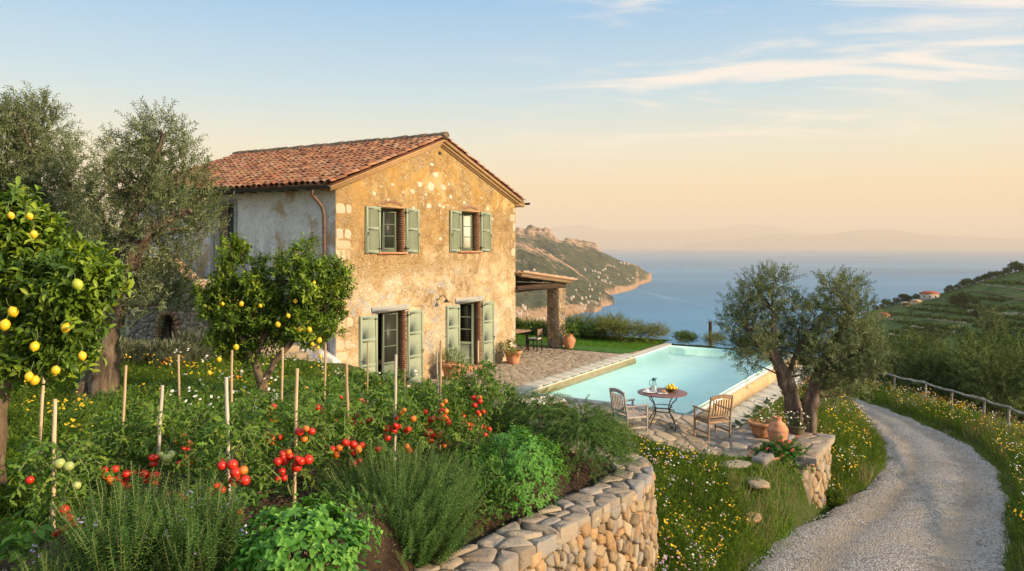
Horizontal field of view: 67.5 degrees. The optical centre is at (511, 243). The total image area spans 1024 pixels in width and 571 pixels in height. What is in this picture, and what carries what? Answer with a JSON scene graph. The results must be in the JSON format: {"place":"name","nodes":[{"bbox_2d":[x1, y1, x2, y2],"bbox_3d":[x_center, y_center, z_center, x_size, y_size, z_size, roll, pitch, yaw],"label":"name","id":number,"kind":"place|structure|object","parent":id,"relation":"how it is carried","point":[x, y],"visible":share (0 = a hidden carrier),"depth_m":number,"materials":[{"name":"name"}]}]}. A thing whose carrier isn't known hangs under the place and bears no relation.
{"place":"outdoors","nodes":[
{"label":"outdoors","id":0,"kind":"place"},
{"bbox_2d":[0,477,145,562],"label":"meadow grass","id":1,"kind":"structure","parent":0,"point":[16,518],"depth_m":5.88,"materials":[{"name":"green plant"}]},
{"bbox_2d":[0,315,1023,570],"bbox_3d":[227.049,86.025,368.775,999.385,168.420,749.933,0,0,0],"label":"ground","id":2,"kind":"structure","parent":0,"point":[806,509],"depth_m":15.62,"materials":[{"name":"green plant"}]},
{"bbox_2d":[0,176,136,500],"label":"lemon tree","id":3,"kind":"object","parent":2,"relation":"on","point":[54,277],"visible":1,"depth_m":6.06,"materials":[{"name":"green plant"}]},
{"bbox_2d":[0,80,139,375],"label":"olive tree","id":4,"kind":"object","parent":2,"relation":"on","point":[26,158],"visible":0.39,"depth_m":15.19,"materials":[{"name":"green plant"}]},
{"bbox_2d":[118,335,155,368],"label":"ornamental grass","id":5,"kind":"object","parent":2,"relation":"on","point":[141,347],"depth_m":17.44,"materials":[{"name":"green plant"}]},
{"bbox_2d":[58,96,236,400],"bbox_3d":[-6.277,0.196,13.062,3.072,5.581,2.357,0,0,0],"label":"olive tree","id":6,"kind":"object","parent":2,"relation":"on","point":[132,239],"visible":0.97,"depth_m":12.82,"materials":[{"name":"green plant"}]},
{"bbox_2d":[0,470,316,570],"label":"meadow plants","id":7,"kind":"object","parent":2,"relation":"on","point":[254,494],"visible":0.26,"depth_m":6.25,"materials":[{"name":"green plant"}]},
{"bbox_2d":[143,337,199,370],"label":"ornamental grass","id":8,"kind":"object","parent":2,"relation":"on","point":[163,347],"depth_m":17.08,"materials":[{"name":"green plant"}]},
{"bbox_2d":[171,327,218,366],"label":"ornamental grass","id":9,"kind":"object","parent":2,"relation":"on","point":[202,352],"depth_m":17.84,"materials":[{"name":"green plant"}]},
{"bbox_2d":[21,349,413,461],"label":"wildflowers","id":10,"kind":"object","parent":2,"relation":"on","point":[82,404],"visible":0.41,"depth_m":11.49,"materials":[{"name":"yellow plant"}]},
{"bbox_2d":[127,255,340,362],"bbox_3d":[-8.035,2.420,21.412,7.498,4.160,1.615,0,0,32],"label":"outside stair","id":11,"kind":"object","parent":2,"relation":"on","point":[140,328],"visible":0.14,"depth_m":21.70,"materials":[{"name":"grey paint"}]},
{"bbox_2d":[0,338,530,517],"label":"meadow plants","id":12,"kind":"object","parent":2,"relation":"on","point":[12,478],"visible":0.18,"depth_m":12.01,"materials":[{"name":"green plant"}]},
{"bbox_2d":[189,232,357,394],"bbox_3d":[-3.824,1.256,12.384,2.638,2.894,1.375,0,0,0],"label":"lemon tree","id":13,"kind":"object","parent":2,"relation":"on","point":[236,325],"visible":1,"depth_m":12.24,"materials":[{"name":"green plant"}]},
{"bbox_2d":[30,376,538,433],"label":"meadow plants","id":14,"kind":"object","parent":2,"relation":"on","point":[207,391],"visible":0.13,"depth_m":12.07,"materials":[{"name":"green plant"}]},
{"bbox_2d":[0,429,613,570],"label":"garden bed soil","id":15,"kind":"structure","parent":2,"relation":"on","point":[387,559],"depth_m":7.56,"materials":[{"name":"brown soil"}]},
{"bbox_2d":[0,518,59,570],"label":"young plant","id":16,"kind":"object","parent":15,"relation":"on","point":[26,539],"visible":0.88,"depth_m":4.72,"materials":[{"name":"green plant"}]},
{"bbox_2d":[2,537,80,570],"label":"rosemary bush","id":17,"kind":"object","parent":15,"relation":"on","point":[44,561],"visible":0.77,"depth_m":4.43,"materials":[{"name":"green plant"}]},
{"bbox_2d":[51,399,56,527],"bbox_3d":[-3.363,1.678,5.627,0.033,1.061,0.077,0,0,-19],"label":"garden stake","id":18,"kind":"object","parent":15,"relation":"on","point":[54,425],"visible":0.58,"depth_m":5.62,"materials":[{"name":"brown wood"}]},
{"bbox_2d":[0,431,118,537],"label":"tomato plant","id":19,"kind":"object","parent":15,"relation":"on","point":[65,474],"visible":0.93,"depth_m":5.58,"materials":[{"name":"green plant"}]},
{"bbox_2d":[46,458,181,570],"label":"rosemary bush","id":20,"kind":"object","parent":15,"relation":"on","point":[120,554],"visible":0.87,"depth_m":4.42,"materials":[{"name":"green plant"}]},
{"bbox_2d":[67,416,164,496],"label":"tomato plant","id":21,"kind":"object","parent":15,"relation":"on","point":[104,454],"visible":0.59,"depth_m":6.36,"materials":[{"name":"green plant"}]},
{"bbox_2d":[73,395,163,458],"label":"tomato plant","id":22,"kind":"object","parent":15,"relation":"on","point":[112,413],"visible":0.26,"depth_m":8.09,"materials":[{"name":"green plant"}]},
{"bbox_2d":[108,403,212,502],"bbox_3d":[-2.991,1.788,6.497,0.802,0.884,0.761,0,0,13],"label":"tomato plant","id":23,"kind":"object","parent":15,"relation":"on","point":[168,456],"visible":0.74,"depth_m":6.42,"materials":[{"name":"green plant"}]},
{"bbox_2d":[116,389,205,458],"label":"tomato plant","id":24,"kind":"object","parent":15,"relation":"on","point":[157,397],"visible":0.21,"depth_m":8.37,"materials":[{"name":"green plant"}]},
{"bbox_2d":[142,400,232,487],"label":"tomato plant","id":25,"kind":"object","parent":15,"relation":"on","point":[193,409],"visible":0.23,"depth_m":7.20,"materials":[{"name":"green plant"}]},
{"bbox_2d":[134,457,253,570],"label":"rosemary bush","id":26,"kind":"object","parent":15,"relation":"on","point":[210,532],"visible":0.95,"depth_m":4.60,"materials":[{"name":"green plant"}]},
{"bbox_2d":[172,399,259,478],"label":"tomato plant","id":27,"kind":"object","parent":15,"relation":"on","point":[235,412],"visible":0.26,"depth_m":7.57,"materials":[{"name":"green plant"}]},
{"bbox_2d":[224,377,231,510],"bbox_3d":[-2.202,1.634,5.950,0.061,1.188,0.032,0,0,0],"label":"garden stake","id":28,"kind":"object","parent":15,"relation":"on","point":[226,409],"visible":0.51,"depth_m":5.94,"materials":[{"name":"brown wood"}]},
{"bbox_2d":[177,409,282,512],"bbox_3d":[-2.209,1.743,6.016,0.776,0.852,0.777,0,0,-28],"label":"tomato plant","id":29,"kind":"object","parent":15,"relation":"on","point":[221,464],"visible":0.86,"depth_m":5.95,"materials":[{"name":"green plant"}]},
{"bbox_2d":[210,385,285,461],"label":"tomato plant","id":30,"kind":"object","parent":15,"relation":"on","point":[264,404],"visible":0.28,"depth_m":8.80,"materials":[{"name":"green plant"}]},
{"bbox_2d":[230,395,315,485],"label":"tomato plant","id":31,"kind":"object","parent":15,"relation":"on","point":[279,447],"visible":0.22,"depth_m":7.26,"materials":[{"name":"green plant"}]},
{"bbox_2d":[249,398,335,499],"bbox_3d":[-1.894,1.794,6.585,0.770,0.896,0.744,0,0,0],"label":"tomato plant","id":32,"kind":"object","parent":15,"relation":"on","point":[285,454],"visible":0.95,"depth_m":6.51,"materials":[{"name":"green plant"}]},
{"bbox_2d":[293,368,298,502],"bbox_3d":[-1.834,1.678,6.493,0.055,1.234,0.032,0,0,-39],"label":"garden stake","id":33,"kind":"object","parent":15,"relation":"on","point":[295,414],"visible":0.72,"depth_m":6.48,"materials":[{"name":"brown wood"}]},
{"bbox_2d":[218,493,382,570],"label":"basil plant","id":34,"kind":"object","parent":15,"relation":"on","point":[288,537],"visible":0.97,"depth_m":4.74,"materials":[{"name":"green plant"}]},
{"bbox_2d":[268,369,337,444],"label":"tomato plant","id":35,"kind":"object","parent":15,"relation":"on","point":[301,384],"visible":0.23,"depth_m":9.13,"materials":[{"name":"green plant"}]},
{"bbox_2d":[25,431,605,570],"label":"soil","id":36,"kind":"structure","parent":15,"relation":"on","point":[310,499],"depth_m":6.84,"materials":[{"name":"brown soil"}]},
{"bbox_2d":[279,378,356,474],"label":"tomato plant","id":37,"kind":"object","parent":15,"relation":"on","point":[311,399],"visible":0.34,"depth_m":7.80,"materials":[{"name":"green plant"}]},
{"bbox_2d":[301,376,361,429],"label":"tomato plant","id":38,"kind":"object","parent":15,"relation":"on","point":[338,383],"visible":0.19,"depth_m":9.56,"materials":[{"name":"green plant"}]},
{"bbox_2d":[319,480,376,523],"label":"young plant","id":39,"kind":"object","parent":15,"relation":"on","point":[351,502],"visible":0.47,"depth_m":5.80,"materials":[{"name":"green plant"}]},
{"bbox_2d":[305,396,395,489],"bbox_3d":[-1.543,1.900,7.271,0.835,0.872,0.800,0,0,0],"label":"tomato plant","id":40,"kind":"object","parent":15,"relation":"on","point":[338,447],"visible":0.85,"depth_m":7.20,"materials":[{"name":"green plant"}]},
{"bbox_2d":[323,366,379,408],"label":"tomato plant","id":41,"kind":"object","parent":15,"relation":"on","point":[354,371],"visible":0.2,"depth_m":10.37,"materials":[{"name":"green plant"}]},
{"bbox_2d":[325,383,406,468],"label":"tomato plant","id":42,"kind":"object","parent":15,"relation":"on","point":[358,396],"visible":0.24,"depth_m":8.07,"materials":[{"name":"green plant"}]},
{"bbox_2d":[350,367,415,428],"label":"tomato plant","id":43,"kind":"object","parent":15,"relation":"on","point":[362,379],"visible":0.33,"depth_m":10.15,"materials":[{"name":"green plant"}]},
{"bbox_2d":[358,384,432,467],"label":"tomato plant","id":44,"kind":"object","parent":15,"relation":"on","point":[399,425],"visible":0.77,"depth_m":7.79,"materials":[{"name":"green plant"}]},
{"bbox_2d":[303,427,491,567],"bbox_3d":[-1.000,2.206,6.791,1.653,1.158,1.742,0,0,0],"label":"rosemary bush","id":45,"kind":"object","parent":15,"relation":"on","point":[433,505],"visible":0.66,"depth_m":6.48,"materials":[{"name":"green plant"}]},
{"bbox_2d":[389,382,453,428],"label":"tomato plant","id":46,"kind":"object","parent":15,"relation":"on","point":[434,392],"visible":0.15,"depth_m":9.90,"materials":[{"name":"green plant"}]},
{"bbox_2d":[403,374,473,450],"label":"tomato plant","id":47,"kind":"object","parent":15,"relation":"on","point":[430,396],"visible":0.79,"depth_m":9.27,"materials":[{"name":"green plant"}]},
{"bbox_2d":[414,406,503,462],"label":"tomato plant","id":48,"kind":"object","parent":15,"relation":"on","point":[456,437],"visible":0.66,"depth_m":8.86,"materials":[{"name":"green plant"}]},
{"bbox_2d":[446,356,506,436],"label":"tomato plant","id":49,"kind":"object","parent":15,"relation":"on","point":[488,378],"visible":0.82,"depth_m":10.16,"materials":[{"name":"green plant"}]},
{"bbox_2d":[441,437,529,538],"bbox_3d":[-0.450,2.573,8.151,1.170,0.935,1.285,0,0,14],"label":"basil plant","id":50,"kind":"object","parent":15,"relation":"on","point":[492,470],"visible":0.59,"depth_m":7.93,"materials":[{"name":"green plant"}]},
{"bbox_2d":[472,380,531,429],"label":"tomato plant","id":51,"kind":"object","parent":15,"relation":"on","point":[509,393],"visible":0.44,"depth_m":10.88,"materials":[{"name":"green plant"}]},
{"bbox_2d":[476,423,569,518],"bbox_3d":[0.048,2.493,8.715,1.202,0.808,1.618,0,0,26],"label":"basil plant","id":52,"kind":"object","parent":15,"relation":"on","point":[526,440],"visible":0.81,"depth_m":8.34,"materials":[{"name":"green plant"}]},
{"bbox_2d":[495,388,587,455],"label":"rosemary bush","id":53,"kind":"object","parent":15,"relation":"on","point":[521,413],"visible":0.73,"depth_m":10.52,"materials":[{"name":"green plant"}]},
{"bbox_2d":[530,394,643,482],"bbox_3d":[0.886,2.568,10.294,1.810,1.025,1.863,0,0,0],"label":"rosemary bush","id":54,"kind":"object","parent":15,"relation":"on","point":[614,438],"visible":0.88,"depth_m":9.95,"materials":[{"name":"green plant"}]},
{"bbox_2d":[112,131,529,385],"bbox_3d":[-6.303,0.537,26.665,10.138,8.126,10.290,0,0,32],"label":"farmhouse","id":55,"kind":"object","parent":2,"relation":"on","point":[413,228],"visible":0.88,"depth_m":23.10,"materials":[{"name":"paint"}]},
{"bbox_2d":[414,430,658,570],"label":"garden wall","id":56,"kind":"structure","parent":2,"relation":"on","point":[604,523],"depth_m":8.50,"materials":[{"name":"stone"}]},
{"bbox_2d":[505,343,809,427],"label":"swimming pool","id":57,"kind":"structure","parent":2,"relation":"on","point":[700,376],"depth_m":25.18,"materials":[{"name":"liquid"}]},
{"bbox_2d":[584,416,774,570],"bbox_3d":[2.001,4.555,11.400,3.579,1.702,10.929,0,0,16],"label":"meadow grass","id":58,"kind":"structure","parent":2,"relation":"on","point":[751,549],"depth_m":13.15,"materials":[{"name":"green plant"}]},
{"bbox_2d":[631,440,747,566],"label":"wildflowers","id":59,"kind":"object","parent":2,"relation":"on","point":[672,545],"visible":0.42,"depth_m":12.18,"materials":[{"name":"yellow plant"}]},
{"bbox_2d":[578,435,831,570],"bbox_3d":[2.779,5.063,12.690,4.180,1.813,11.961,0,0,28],"label":"turf","id":60,"kind":"structure","parent":2,"relation":"on","point":[766,515],"depth_m":15.15,"materials":[{"name":"green plant"}]},
{"bbox_2d":[717,424,834,507],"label":"patio wall","id":61,"kind":"structure","parent":2,"relation":"on","point":[818,456],"depth_m":16.81,"materials":[{"name":"stone"}]},
{"bbox_2d":[739,398,778,437],"bbox_3d":[5.802,4.023,17.727,0.840,0.854,0.907,0,0,-40],"label":"plant pot","id":62,"kind":"object","parent":61,"relation":"on","point":[758,426],"visible":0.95,"depth_m":17.64,"materials":[{"name":"ceramic"}]},
{"bbox_2d":[767,416,788,444],"bbox_3d":[5.892,4.140,17.000,0.472,0.600,0.469,0,0,0],"label":"urn","id":63,"kind":"object","parent":61,"relation":"on","point":[776,426],"visible":0.85,"depth_m":16.86,"materials":[{"name":"ceramic"}]},
{"bbox_2d":[747,432,814,477],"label":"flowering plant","id":64,"kind":"object","parent":61,"relation":"on","point":[780,452],"visible":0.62,"depth_m":16.07,"materials":[{"name":"plant"}]},
{"bbox_2d":[709,259,903,434],"bbox_3d":[7.052,2.678,18.255,4.658,4.642,2.354,0,0,0],"label":"olive tree","id":65,"kind":"object","parent":2,"relation":"on","point":[819,370],"visible":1,"depth_m":18.03,"materials":[{"name":"green plant"}]},
{"bbox_2d":[743,372,886,509],"bbox_3d":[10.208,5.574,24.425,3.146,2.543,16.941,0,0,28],"label":"meadow plants","id":66,"kind":"object","parent":2,"relation":"on","point":[838,501],"visible":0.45,"depth_m":19.91,"materials":[{"name":"green plant"}]},
{"bbox_2d":[738,443,898,570],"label":"turf","id":67,"kind":"structure","parent":2,"relation":"on","point":[816,515],"depth_m":14.52,"materials":[{"name":"green plant"}]},
{"bbox_2d":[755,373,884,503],"bbox_3d":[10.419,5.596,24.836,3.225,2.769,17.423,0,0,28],"label":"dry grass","id":68,"kind":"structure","parent":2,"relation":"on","point":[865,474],"depth_m":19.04,"materials":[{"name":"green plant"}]},
{"bbox_2d":[874,323,962,403],"bbox_3d":[21.212,7.011,39.550,5.153,5.619,5.559,0,0,-25],"label":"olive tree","id":69,"kind":"object","parent":2,"relation":"on","point":[921,341],"visible":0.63,"depth_m":39.15,"materials":[{"name":"green plant"}]},
{"bbox_2d":[835,369,1023,431],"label":"rail fence","id":70,"kind":"object","parent":2,"relation":"on","point":[984,400],"visible":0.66,"depth_m":27.91,"materials":[{"name":"grey wood"}]},
{"bbox_2d":[839,373,1023,570],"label":"meadow grass","id":71,"kind":"structure","parent":2,"relation":"on","point":[1002,481],"depth_m":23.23,"materials":[{"name":"green plant"}]},
{"bbox_2d":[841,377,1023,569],"bbox_3d":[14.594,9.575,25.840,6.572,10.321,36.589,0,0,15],"label":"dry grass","id":72,"kind":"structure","parent":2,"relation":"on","point":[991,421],"depth_m":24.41,"materials":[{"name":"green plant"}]},
{"bbox_2d":[904,339,1012,411],"bbox_3d":[22.346,7.341,37.472,4.934,5.380,5.322,0,0,-45],"label":"olive tree","id":73,"kind":"object","parent":2,"relation":"on","point":[939,391],"visible":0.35,"depth_m":37.32,"materials":[{"name":"green plant"}]},
{"bbox_2d":[938,318,1023,420],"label":"olive tree","id":74,"kind":"object","parent":2,"relation":"on","point":[989,343],"visible":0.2,"depth_m":36.54,"materials":[{"name":"green plant"}]},
{"bbox_2d":[942,330,1023,425],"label":"olive tree","id":75,"kind":"object","parent":2,"relation":"on","point":[991,388],"visible":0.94,"depth_m":33.44,"materials":[{"name":"green plant"}]},
{"bbox_2d":[952,325,1023,422],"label":"broadleaf tree","id":76,"kind":"object","parent":2,"relation":"on","point":[978,335],"visible":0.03,"depth_m":40.59,"materials":[{"name":"green plant"}]},
{"bbox_2d":[0,0,1023,238],"label":"sky","id":77,"kind":"structure","parent":0,"point":[819,117],"materials":[{"name":"blue"}]},
{"bbox_2d":[410,345,637,389],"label":"terrace paving","id":78,"kind":"structure","parent":0,"point":[542,359],"depth_m":26.64,"materials":[{"name":"beige stone"}]},
{"bbox_2d":[437,346,466,379],"bbox_3d":[-1.855,3.655,23.777,1.000,1.090,1.029,0,0,0],"label":"plant pot","id":79,"kind":"object","parent":78,"relation":"on","point":[446,364],"visible":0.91,"depth_m":23.65,"materials":[{"name":"ceramic"}]},
{"bbox_2d":[497,336,526,363],"bbox_3d":[-0.065,3.726,26.855,0.976,0.947,1.107,0,0,25],"label":"plant pot","id":80,"kind":"object","parent":78,"relation":"on","point":[512,354],"visible":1,"depth_m":26.73,"materials":[{"name":"ceramic"}]},
{"bbox_2d":[515,270,577,347],"bbox_3d":[-0.433,2.645,30.988,4.738,3.309,4.429,0,0,32],"label":"pergola","id":81,"kind":"object","parent":78,"relation":"on","point":[556,292],"visible":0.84,"depth_m":30.76,"materials":[{"name":"stone"}]},
{"bbox_2d":[26,355,1022,570],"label":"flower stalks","id":82,"kind":"object","parent":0,"point":[642,447],"visible":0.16,"depth_m":14.16,"materials":[{"name":"green plant"}]},
{"bbox_2d":[515,240,613,329],"bbox_3d":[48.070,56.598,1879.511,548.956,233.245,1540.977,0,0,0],"label":"headland","id":83,"kind":"structure","parent":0,"point":[529,257],"depth_m":1983.05,"materials":[{"name":"green plant"}]},
{"bbox_2d":[126,247,1023,357],"bbox_3d":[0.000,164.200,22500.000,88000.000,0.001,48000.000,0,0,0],"label":"sea","id":84,"kind":"structure","parent":0,"point":[682,288],"depth_m":4333.16,"materials":[{"name":"liquid"}]},
{"bbox_2d":[515,225,651,294],"bbox_3d":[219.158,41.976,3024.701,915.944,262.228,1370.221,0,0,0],"label":"headland","id":85,"kind":"structure","parent":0,"point":[578,255],"depth_m":2972.02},
{"bbox_2d":[516,332,670,353],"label":"lawn","id":86,"kind":"structure","parent":0,"point":[597,348],"depth_m":31.15,"materials":[{"name":"green plant"}]},
{"bbox_2d":[559,319,580,348],"bbox_3d":[2.338,3.601,30.640,0.916,1.198,1.003,0,0,0],"label":"plant pot","id":87,"kind":"object","parent":86,"relation":"on","point":[568,340],"visible":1,"depth_m":30.47,"materials":[{"name":"ceramic"}]},
{"bbox_2d":[575,321,607,339],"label":"hedge shrub","id":88,"kind":"object","parent":86,"relation":"on","point":[591,329],"visible":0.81,"depth_m":33.61,"materials":[{"name":"green plant"}]},
{"bbox_2d":[591,317,635,338],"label":"hedge shrub","id":89,"kind":"object","parent":86,"relation":"on","point":[604,325],"visible":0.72,"depth_m":33.26,"materials":[{"name":"green plant"}]},
{"bbox_2d":[608,317,650,342],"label":"hedge shrub","id":90,"kind":"object","parent":86,"relation":"on","point":[626,328],"visible":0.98,"depth_m":32.62,"materials":[{"name":"green plant"}]},
{"bbox_2d":[635,319,676,342],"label":"hedge shrub","id":91,"kind":"object","parent":86,"relation":"on","point":[652,331],"visible":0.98,"depth_m":32.49,"materials":[{"name":"green plant"}]},
{"bbox_2d":[432,346,756,458],"bbox_3d":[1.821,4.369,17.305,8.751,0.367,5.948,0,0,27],"label":"patio paving","id":92,"kind":"structure","parent":0,"point":[659,428],"depth_m":17.75,"materials":[{"name":"beige stone"}]},
{"bbox_2d":[609,388,649,431],"bbox_3d":[2.651,3.782,17.405,0.686,1.036,0.667,0,0,-24],"label":"garden chair","id":93,"kind":"object","parent":92,"relation":"on","point":[632,414],"visible":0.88,"depth_m":17.24,"materials":[{"name":"brown wood"}]},
{"bbox_2d":[637,388,687,430],"bbox_3d":[3.520,3.919,17.950,1.160,0.877,1.160,0,0,-20],"label":"garden table","id":94,"kind":"object","parent":92,"relation":"on","point":[676,394],"visible":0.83,"depth_m":17.78,"materials":[{"name":"black metal"}]},
{"bbox_2d":[692,394,732,440],"bbox_3d":[4.564,3.882,17.390,0.667,1.036,0.686,0,0,-22],"label":"garden chair","id":95,"kind":"object","parent":92,"relation":"on","point":[713,418],"visible":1,"depth_m":17.18,"materials":[{"name":"brown wood"}]},
{"bbox_2d":[549,225,817,246],"bbox_3d":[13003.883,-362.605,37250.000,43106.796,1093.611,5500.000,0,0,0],"label":"distant mountains","id":96,"kind":"structure","parent":0,"point":[599,237],"depth_m":36307.68,"materials":[{"name":"grey"}]},
{"bbox_2d":[677,229,1023,247],"bbox_3d":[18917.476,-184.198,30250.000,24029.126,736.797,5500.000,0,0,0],"label":"distant mountains","id":97,"kind":"structure","parent":0,"point":[870,238],"depth_m":29057.93,"materials":[{"name":"grey"}]},
{"bbox_2d":[747,396,1009,570],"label":"road","id":98,"kind":"structure","parent":0,"point":[899,530],"depth_m":15.43,"materials":[{"name":"grey gravel"}]},
{"bbox_2d":[836,271,1023,365],"bbox_3d":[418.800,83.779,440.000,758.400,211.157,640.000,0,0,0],"label":"terraced hillside","id":99,"kind":"structure","parent":0,"point":[1008,292],"depth_m":377.29,"materials":[{"name":"green plant"}]},
{"bbox_2d":[887,311,967,321],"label":"vine row","id":100,"kind":"object","parent":99,"relation":"on","point":[932,316],"visible":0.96,"depth_m":362.24,"materials":[{"name":"green plant"}]},
{"bbox_2d":[947,291,976,308],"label":"broadleaf tree","id":101,"kind":"object","parent":99,"relation":"on","point":[963,298],"visible":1,"depth_m":363.17,"materials":[{"name":"green plant"}]},
{"bbox_2d":[974,308,1007,329],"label":"broadleaf tree","id":102,"kind":"object","parent":99,"relation":"on","point":[993,316],"visible":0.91,"depth_m":285.94,"materials":[{"name":"green plant"}]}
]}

